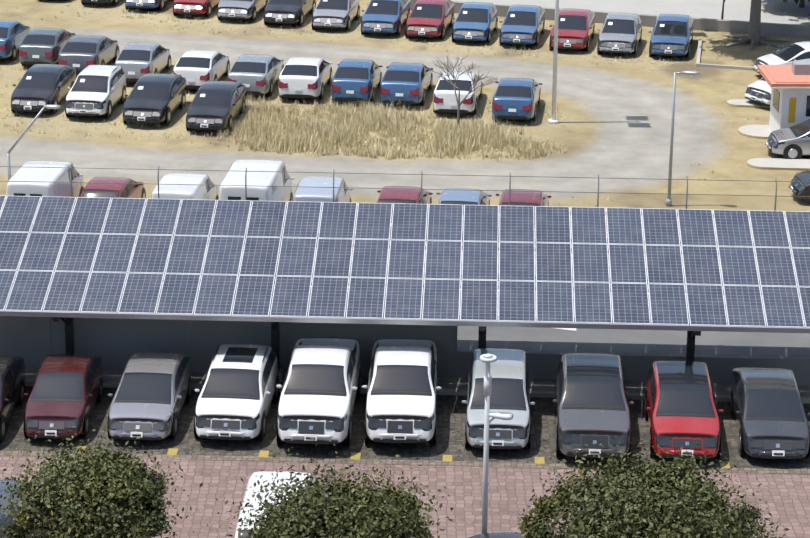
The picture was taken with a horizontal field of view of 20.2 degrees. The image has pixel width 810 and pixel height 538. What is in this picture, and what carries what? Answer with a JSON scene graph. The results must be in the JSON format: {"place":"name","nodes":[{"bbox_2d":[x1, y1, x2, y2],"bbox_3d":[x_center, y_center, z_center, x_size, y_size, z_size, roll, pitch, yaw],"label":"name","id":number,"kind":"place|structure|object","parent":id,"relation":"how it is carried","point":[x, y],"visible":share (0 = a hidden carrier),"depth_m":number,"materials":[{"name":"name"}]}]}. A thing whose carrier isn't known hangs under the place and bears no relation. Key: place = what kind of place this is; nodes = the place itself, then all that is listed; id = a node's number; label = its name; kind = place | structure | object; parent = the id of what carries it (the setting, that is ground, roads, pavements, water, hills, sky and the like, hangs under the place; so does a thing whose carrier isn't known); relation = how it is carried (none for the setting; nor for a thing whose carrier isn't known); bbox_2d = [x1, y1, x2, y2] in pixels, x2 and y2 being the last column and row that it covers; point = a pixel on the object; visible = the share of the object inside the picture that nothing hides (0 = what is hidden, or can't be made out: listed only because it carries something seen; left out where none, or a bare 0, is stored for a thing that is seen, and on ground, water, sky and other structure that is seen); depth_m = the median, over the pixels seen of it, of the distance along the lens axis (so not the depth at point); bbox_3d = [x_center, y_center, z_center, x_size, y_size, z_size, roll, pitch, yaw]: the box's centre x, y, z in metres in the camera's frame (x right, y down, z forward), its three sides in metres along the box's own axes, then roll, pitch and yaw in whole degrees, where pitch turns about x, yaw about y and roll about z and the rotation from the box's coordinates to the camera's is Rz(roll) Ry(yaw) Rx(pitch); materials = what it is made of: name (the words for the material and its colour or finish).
{"place":"outdoors","nodes":[
{"label":"outdoors","id":0,"kind":"place"},
{"bbox_2d":[0,0,809,263],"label":"ground","id":1,"kind":"structure","parent":0,"point":[620,124],"depth_m":93.53,"materials":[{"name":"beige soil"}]},
{"bbox_2d":[0,20,30,60],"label":"car","id":2,"kind":"object","parent":1,"relation":"on","point":[13,33],"visible":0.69,"depth_m":103.12,"materials":[{"name":"paint"}]},
{"bbox_2d":[7,105,60,180],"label":"street light","id":3,"kind":"object","parent":1,"relation":"on","point":[24,132],"visible":0.81,"depth_m":80.06,"materials":[{"name":"grey metal"}]},
{"bbox_2d":[11,64,76,113],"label":"car","id":4,"kind":"object","parent":1,"relation":"on","point":[38,87],"visible":0.88,"depth_m":94.67,"materials":[{"name":"paint"}]},
{"bbox_2d":[6,160,83,225],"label":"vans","id":5,"kind":"object","parent":1,"relation":"on","point":[51,178],"visible":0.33,"depth_m":79.24,"materials":[{"name":"paint"}]},
{"bbox_2d":[19,28,75,64],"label":"car","id":6,"kind":"object","parent":1,"relation":"on","point":[41,45],"visible":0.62,"depth_m":101.50,"materials":[{"name":"paint"}]},
{"bbox_2d":[58,35,118,74],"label":"car","id":7,"kind":"object","parent":1,"relation":"on","point":[79,53],"visible":0.75,"depth_m":100.17,"materials":[{"name":"paint"}]},
{"bbox_2d":[65,65,125,118],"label":"car","id":8,"kind":"object","parent":1,"relation":"on","point":[97,90],"visible":1,"depth_m":93.98,"materials":[{"name":"paint"}]},
{"bbox_2d":[81,0,118,5],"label":"car","id":9,"kind":"object","parent":1,"relation":"on","point":[115,2],"visible":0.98,"depth_m":113.95,"materials":[{"name":"paint"}]},
{"bbox_2d":[80,177,145,224],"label":"car","id":10,"kind":"object","parent":1,"relation":"on","point":[138,189],"visible":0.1,"depth_m":79.90,"materials":[{"name":"paint"}]},
{"bbox_2d":[115,42,170,81],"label":"car","id":11,"kind":"object","parent":1,"relation":"on","point":[135,61],"visible":0.83,"depth_m":98.97,"materials":[{"name":"paint"}]},
{"bbox_2d":[125,0,167,10],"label":"car","id":12,"kind":"object","parent":1,"relation":"on","point":[151,4],"visible":1,"depth_m":112.84,"materials":[{"name":"paint"}]},
{"bbox_2d":[123,73,186,124],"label":"car","id":13,"kind":"object","parent":1,"relation":"on","point":[156,98],"visible":0.98,"depth_m":93.11,"materials":[{"name":"paint"}]},
{"bbox_2d":[151,173,218,234],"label":"car","id":14,"kind":"object","parent":1,"relation":"on","point":[201,180],"visible":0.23,"depth_m":78.93,"materials":[{"name":"paint"}]},
{"bbox_2d":[173,0,219,16],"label":"car","id":15,"kind":"object","parent":1,"relation":"on","point":[199,7],"visible":0.92,"depth_m":111.73,"materials":[{"name":"paint"}]},
{"bbox_2d":[173,50,229,88],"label":"car","id":16,"kind":"object","parent":1,"relation":"on","point":[196,69],"visible":0.88,"depth_m":97.93,"materials":[{"name":"paint"}]},
{"bbox_2d":[186,81,245,131],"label":"car","id":17,"kind":"object","parent":1,"relation":"on","point":[217,105],"visible":0.98,"depth_m":92.17,"materials":[{"name":"paint"}]},
{"bbox_2d":[217,0,269,21],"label":"car","id":18,"kind":"object","parent":1,"relation":"on","point":[239,9],"visible":0.96,"depth_m":110.89,"materials":[{"name":"paint"}]},
{"bbox_2d":[228,54,283,95],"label":"car","id":19,"kind":"object","parent":1,"relation":"on","point":[256,74],"visible":0.83,"depth_m":96.99,"materials":[{"name":"paint"}]},
{"bbox_2d":[219,159,293,238],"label":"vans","id":20,"kind":"object","parent":1,"relation":"on","point":[256,181],"visible":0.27,"depth_m":78.22,"materials":[{"name":"paint"}]},
{"bbox_2d":[264,0,316,25],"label":"car","id":21,"kind":"object","parent":1,"relation":"on","point":[287,11],"visible":0.94,"depth_m":110.16,"materials":[{"name":"paint"}]},
{"bbox_2d":[278,57,331,98],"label":"car","id":22,"kind":"object","parent":1,"relation":"on","point":[305,77],"visible":1,"depth_m":96.37,"materials":[{"name":"paint"}]},
{"bbox_2d":[293,176,352,237],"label":"car","id":23,"kind":"object","parent":1,"relation":"on","point":[305,192],"visible":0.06,"depth_m":78.52,"materials":[{"name":"paint"}]},
{"bbox_2d":[312,0,359,30],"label":"car","id":24,"kind":"object","parent":1,"relation":"on","point":[335,13],"visible":1,"depth_m":109.44,"materials":[{"name":"paint"}]},
{"bbox_2d":[331,59,382,101],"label":"car","id":25,"kind":"object","parent":1,"relation":"on","point":[358,80],"visible":0.98,"depth_m":95.87,"materials":[{"name":"paint"}]},
{"bbox_2d":[204,94,565,162],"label":"dry grass","id":26,"kind":"structure","parent":1,"relation":"on","point":[467,135],"depth_m":90.97,"materials":[{"name":"beige plant"}]},
{"bbox_2d":[361,0,410,35],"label":"car","id":27,"kind":"object","parent":1,"relation":"on","point":[386,16],"visible":0.92,"depth_m":108.64,"materials":[{"name":"paint"}]},
{"bbox_2d":[377,186,432,233],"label":"car","id":28,"kind":"object","parent":1,"relation":"on","point":[413,194],"visible":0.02,"depth_m":79.06,"materials":[{"name":"paint"}]},
{"bbox_2d":[380,62,432,105],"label":"car","id":29,"kind":"object","parent":1,"relation":"on","point":[405,83],"visible":0.96,"depth_m":95.50,"materials":[{"name":"paint"}]},
{"bbox_2d":[405,0,454,38],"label":"car","id":30,"kind":"object","parent":1,"relation":"on","point":[429,18],"visible":0.98,"depth_m":108.14,"materials":[{"name":"paint"}]},
{"bbox_2d":[433,72,483,112],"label":"car","id":31,"kind":"object","parent":1,"relation":"on","point":[444,98],"visible":0.83,"depth_m":94.16,"materials":[{"name":"paint"}]},
{"bbox_2d":[430,55,496,127],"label":"bare tree","id":32,"kind":"object","parent":1,"relation":"on","point":[457,87],"visible":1,"depth_m":91.88,"materials":[{"name":"grey plant"}]},
{"bbox_2d":[452,2,497,42],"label":"car","id":33,"kind":"object","parent":1,"relation":"on","point":[476,21],"visible":1,"depth_m":107.42,"materials":[{"name":"paint"}]},
{"bbox_2d":[492,78,541,119],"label":"car","id":34,"kind":"object","parent":1,"relation":"on","point":[516,98],"visible":1,"depth_m":93.25,"materials":[{"name":"paint"}]},
{"bbox_2d":[499,4,544,45],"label":"car","id":35,"kind":"object","parent":1,"relation":"on","point":[523,24],"visible":1,"depth_m":106.86,"materials":[{"name":"paint"}]},
{"bbox_2d":[496,189,551,236],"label":"car","id":36,"kind":"object","parent":1,"relation":"on","point":[521,197],"depth_m":78.83,"materials":[{"name":"paint"}]},
{"bbox_2d":[548,0,558,123],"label":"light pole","id":37,"kind":"object","parent":1,"relation":"on","point":[553,120],"visible":1,"depth_m":92.95,"materials":[{"name":"grey metal"}]},
{"bbox_2d":[549,8,594,49],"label":"car","id":38,"kind":"object","parent":1,"relation":"on","point":[576,28],"visible":0.9,"depth_m":106.06,"materials":[{"name":"paint"}]},
{"bbox_2d":[410,0,809,37],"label":"lot wall","id":39,"kind":"structure","parent":1,"relation":"on","point":[772,29],"depth_m":110.00,"materials":[{"name":"concrete"}]},
{"bbox_2d":[597,12,641,54],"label":"car","id":40,"kind":"object","parent":1,"relation":"on","point":[620,32],"visible":1,"depth_m":105.29,"materials":[{"name":"paint"}]},
{"bbox_2d":[649,14,692,56],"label":"car","id":41,"kind":"object","parent":1,"relation":"on","point":[672,35],"visible":1,"depth_m":104.87,"materials":[{"name":"paint"}]},
{"bbox_2d":[666,71,699,206],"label":"street light","id":42,"kind":"object","parent":1,"relation":"on","point":[668,202],"visible":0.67,"depth_m":81.97,"materials":[{"name":"grey metal"}]},
{"bbox_2d":[696,39,809,170],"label":"kerbs and pads","id":43,"kind":"structure","parent":1,"relation":"on","point":[758,131],"depth_m":92.05,"materials":[{"name":"concrete"}]},
{"bbox_2d":[722,0,791,50],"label":"tree","id":44,"kind":"object","parent":1,"relation":"on","point":[752,38],"visible":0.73,"depth_m":107.25,"materials":[{"name":"plant"}]},
{"bbox_2d":[757,61,809,130],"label":"guard booth","id":45,"kind":"object","parent":1,"relation":"on","point":[789,85],"visible":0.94,"depth_m":90.40,"materials":[{"name":"white paint"}]},
{"bbox_2d":[0,455,809,537],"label":"driveway pavement","id":46,"kind":"structure","parent":0,"point":[788,504],"depth_m":58.92,"materials":[{"name":"brick"}]},
{"bbox_2d":[0,478,53,537],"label":"dark car","id":47,"kind":"object","parent":46,"relation":"on","point":[2,502],"visible":0.08,"depth_m":54.13,"materials":[{"name":"paint"}]},
{"bbox_2d":[0,426,219,537],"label":"tree","id":48,"kind":"object","parent":46,"relation":"on","point":[101,493],"visible":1,"depth_m":49.20,"materials":[{"name":"green plant"}]},
{"bbox_2d":[235,471,314,537],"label":"white van","id":49,"kind":"object","parent":46,"relation":"on","point":[253,479],"visible":0.35,"depth_m":54.13,"materials":[{"name":"paint"}]},
{"bbox_2d":[196,437,453,537],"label":"tree","id":50,"kind":"object","parent":46,"relation":"on","point":[340,508],"visible":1,"depth_m":48.97,"materials":[{"name":"green plant"}]},
{"bbox_2d":[0,450,809,473],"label":"border pavement","id":51,"kind":"structure","parent":46,"relation":"on","point":[426,462],"depth_m":60.60,"materials":[{"name":"grey concrete"}]},
{"bbox_2d":[480,354,512,533],"bbox_3d":[2.080,4.692,53.047,0.806,5.745,0.390,5,19,13],"label":"street light","id":52,"kind":"object","parent":46,"relation":"on","point":[488,359],"visible":1,"depth_m":52.65,"materials":[{"name":"grey metal"}]},
{"bbox_2d":[468,532,525,537],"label":"dark car","id":53,"kind":"object","parent":46,"relation":"on","point":[502,535],"visible":0.6,"depth_m":53.06,"materials":[{"name":"paint"}]},
{"bbox_2d":[513,433,789,537],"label":"tree","id":54,"kind":"object","parent":46,"relation":"on","point":[671,499],"visible":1,"depth_m":48.45,"materials":[{"name":"green plant"}]},
{"bbox_2d":[0,386,809,468],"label":"bay pavement","id":55,"kind":"structure","parent":0,"point":[450,439],"depth_m":61.75,"materials":[{"name":"grey asphalt"}]},
{"bbox_2d":[0,356,25,442],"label":"black car","id":56,"kind":"object","parent":55,"relation":"on","point":[12,380],"visible":1,"depth_m":63.02,"materials":[{"name":"paint"}]},
{"bbox_2d":[23,354,102,437],"bbox_3d":[-9.462,3.438,63.177,1.919,1.539,4.463,1,19,1],"label":"car","id":57,"kind":"object","parent":55,"relation":"on","point":[66,393],"visible":1,"depth_m":62.17,"materials":[{"name":"paint"}]},
{"bbox_2d":[107,352,192,439],"bbox_3d":[-7.059,3.444,63.227,2.051,1.537,4.741,2,19,3],"label":"car","id":58,"kind":"object","parent":55,"relation":"on","point":[153,393],"visible":1,"depth_m":62.17,"materials":[{"name":"paint"}]},
{"bbox_2d":[194,344,278,439],"bbox_3d":[-4.657,3.416,63.102,2.104,1.706,4.586,2,19,4],"label":"car","id":59,"kind":"object","parent":55,"relation":"on","point":[238,396],"visible":1,"depth_m":62.12,"materials":[{"name":"paint"}]},
{"bbox_2d":[276,338,360,446],"bbox_3d":[-2.353,3.300,63.103,2.221,1.968,5.685,1,19,3],"label":"car","id":60,"kind":"object","parent":55,"relation":"on","point":[321,389],"visible":0.98,"depth_m":61.76,"materials":[{"name":"paint"}]},
{"bbox_2d":[362,339,440,442],"bbox_3d":[-0.067,3.309,63.191,2.178,1.930,5.577,1,19,1],"label":"car","id":61,"kind":"object","parent":55,"relation":"on","point":[402,394],"visible":1,"depth_m":61.84,"materials":[{"name":"paint"}]},
{"bbox_2d":[75,446,729,467],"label":"bay markings","id":62,"kind":"object","parent":55,"relation":"on","point":[446,458],"depth_m":60.91,"materials":[{"name":"yellow paint"}]},
{"bbox_2d":[462,348,535,448],"bbox_3d":[2.573,3.617,62.667,2.008,1.728,4.529,1,19,2],"label":"car","id":63,"kind":"object","parent":55,"relation":"on","point":[510,375],"visible":0.98,"depth_m":61.64,"materials":[{"name":"paint"}]},
{"bbox_2d":[553,353,634,457],"bbox_3d":[5.118,3.731,62.224,2.216,1.830,4.916,1,19,2],"label":"car","id":64,"kind":"object","parent":55,"relation":"on","point":[591,403],"visible":0.96,"depth_m":61.25,"materials":[{"name":"paint"}]},
{"bbox_2d":[645,361,723,458],"bbox_3d":[7.571,3.849,62.149,2.094,1.698,4.564,1,19,3],"label":"car","id":65,"kind":"object","parent":55,"relation":"on","point":[681,410],"visible":0.98,"depth_m":61.16,"materials":[{"name":"paint"}]},
{"bbox_2d":[730,367,809,458],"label":"car","id":66,"kind":"object","parent":55,"relation":"on","point":[767,409],"visible":1,"depth_m":61.30,"materials":[{"name":"paint"}]},
{"bbox_2d":[23,249,794,269],"bbox_3d":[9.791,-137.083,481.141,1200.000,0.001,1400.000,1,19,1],"label":"ground","id":67,"kind":"structure","parent":0,"point":[425,258],"depth_m":76.91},
{"bbox_2d":[0,164,809,262],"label":"fence","id":68,"kind":"object","parent":67,"relation":"on","point":[421,174],"visible":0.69,"depth_m":76.28,"materials":[{"name":"grey metal"}]},
{"bbox_2d":[25,380,809,402],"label":"kerb","id":69,"kind":"structure","parent":67,"relation":"on","point":[458,392],"depth_m":65.12,"materials":[{"name":"concrete"}]},
{"bbox_2d":[436,188,491,235],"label":"car","id":70,"kind":"object","parent":67,"relation":"on","point":[456,195],"depth_m":78.94,"materials":[{"name":"paint"}]},
{"bbox_2d":[745,64,791,104],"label":"white car","id":71,"kind":"object","parent":67,"relation":"on","point":[758,91],"visible":0.38,"depth_m":96.25,"materials":[{"name":"paint"}]},
{"bbox_2d":[753,41,809,73],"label":"white car","id":72,"kind":"object","parent":67,"relation":"on","point":[797,51],"visible":0.42,"depth_m":100.88,"materials":[{"name":"paint"}]},
{"bbox_2d":[765,119,809,158],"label":"car","id":73,"kind":"object","parent":67,"relation":"on","point":[792,142],"visible":1,"depth_m":88.48,"materials":[{"name":"paint"}]},
{"bbox_2d":[789,170,809,199],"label":"black car","id":74,"kind":"object","parent":67,"relation":"on","point":[802,188],"visible":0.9,"depth_m":83.26,"materials":[{"name":"paint"}]},
{"bbox_2d":[14,255,809,356],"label":"service road","id":75,"kind":"structure","parent":0,"point":[665,342],"depth_m":69.50,"materials":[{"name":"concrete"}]},
{"bbox_2d":[125,282,686,330],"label":"road markings","id":76,"kind":"object","parent":75,"relation":"on","point":[574,329],"visible":0.02,"depth_m":70.47,"materials":[{"name":"white paint"}]},
{"bbox_2d":[25,368,809,396],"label":"guard rail","id":77,"kind":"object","parent":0,"point":[442,382],"depth_m":65.75,"materials":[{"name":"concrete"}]},
{"bbox_2d":[0,196,809,381],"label":"solar carport","id":78,"kind":"object","parent":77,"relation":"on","point":[274,282],"visible":0.94,"depth_m":65.23,"materials":[{"name":"blue glass"}]},
{"bbox_2d":[0,282,809,385],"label":"boundary wall","id":79,"kind":"structure","parent":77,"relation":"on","point":[113,343],"depth_m":66.01,"materials":[{"name":"concrete"}]},
{"bbox_2d":[451,0,809,24],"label":"yard pavement","id":80,"kind":"structure","parent":0,"point":[796,15],"depth_m":115.13,"materials":[{"name":"concrete"}]},
{"bbox_2d":[721,0,725,19],"bbox_3d":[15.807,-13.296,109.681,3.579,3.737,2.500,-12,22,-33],"label":"pole","id":81,"kind":"object","parent":80,"relation":"on","point":[722,15],"visible":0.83,"depth_m":110.18,"materials":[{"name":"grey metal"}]},
{"bbox_2d":[782,0,804,7],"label":"bush","id":82,"kind":"object","parent":80,"relation":"on","point":[801,3],"visible":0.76,"depth_m":115.27,"materials":[{"name":"green plant"}]}
]}

